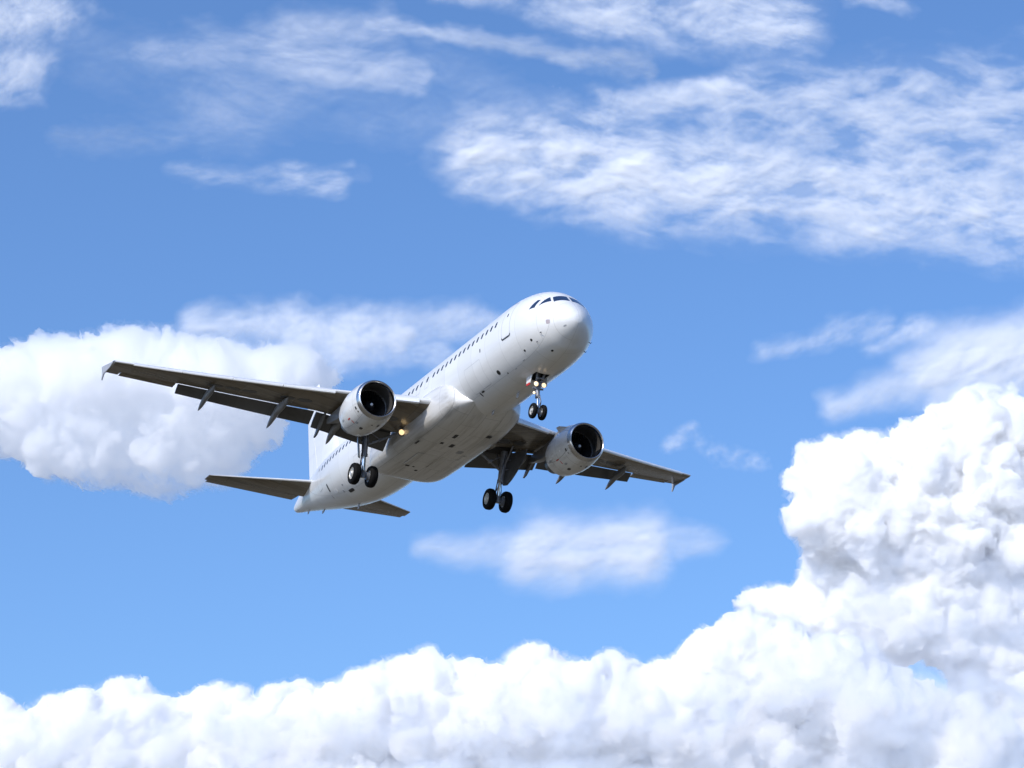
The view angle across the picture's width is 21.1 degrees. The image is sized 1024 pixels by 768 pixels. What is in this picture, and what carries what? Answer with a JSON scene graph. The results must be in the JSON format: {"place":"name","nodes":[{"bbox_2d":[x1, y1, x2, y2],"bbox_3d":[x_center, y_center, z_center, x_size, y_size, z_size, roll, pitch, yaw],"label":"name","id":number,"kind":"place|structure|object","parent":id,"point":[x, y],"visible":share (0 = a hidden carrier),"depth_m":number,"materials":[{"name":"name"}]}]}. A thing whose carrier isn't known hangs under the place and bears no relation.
{"place":"outdoors","nodes":[
{"label":"outdoors","id":0,"kind":"place"},
{"bbox_2d":[101,292,690,516],"bbox_3d":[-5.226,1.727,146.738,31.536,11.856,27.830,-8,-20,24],"label":"airliner","id":1,"kind":"object","parent":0,"point":[373,444],"visible":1,"depth_m":139.34,"materials":[{"name":"white paint"}]},
{"bbox_2d":[0,0,1023,767],"label":"sky","id":2,"kind":"structure","parent":0,"point":[789,234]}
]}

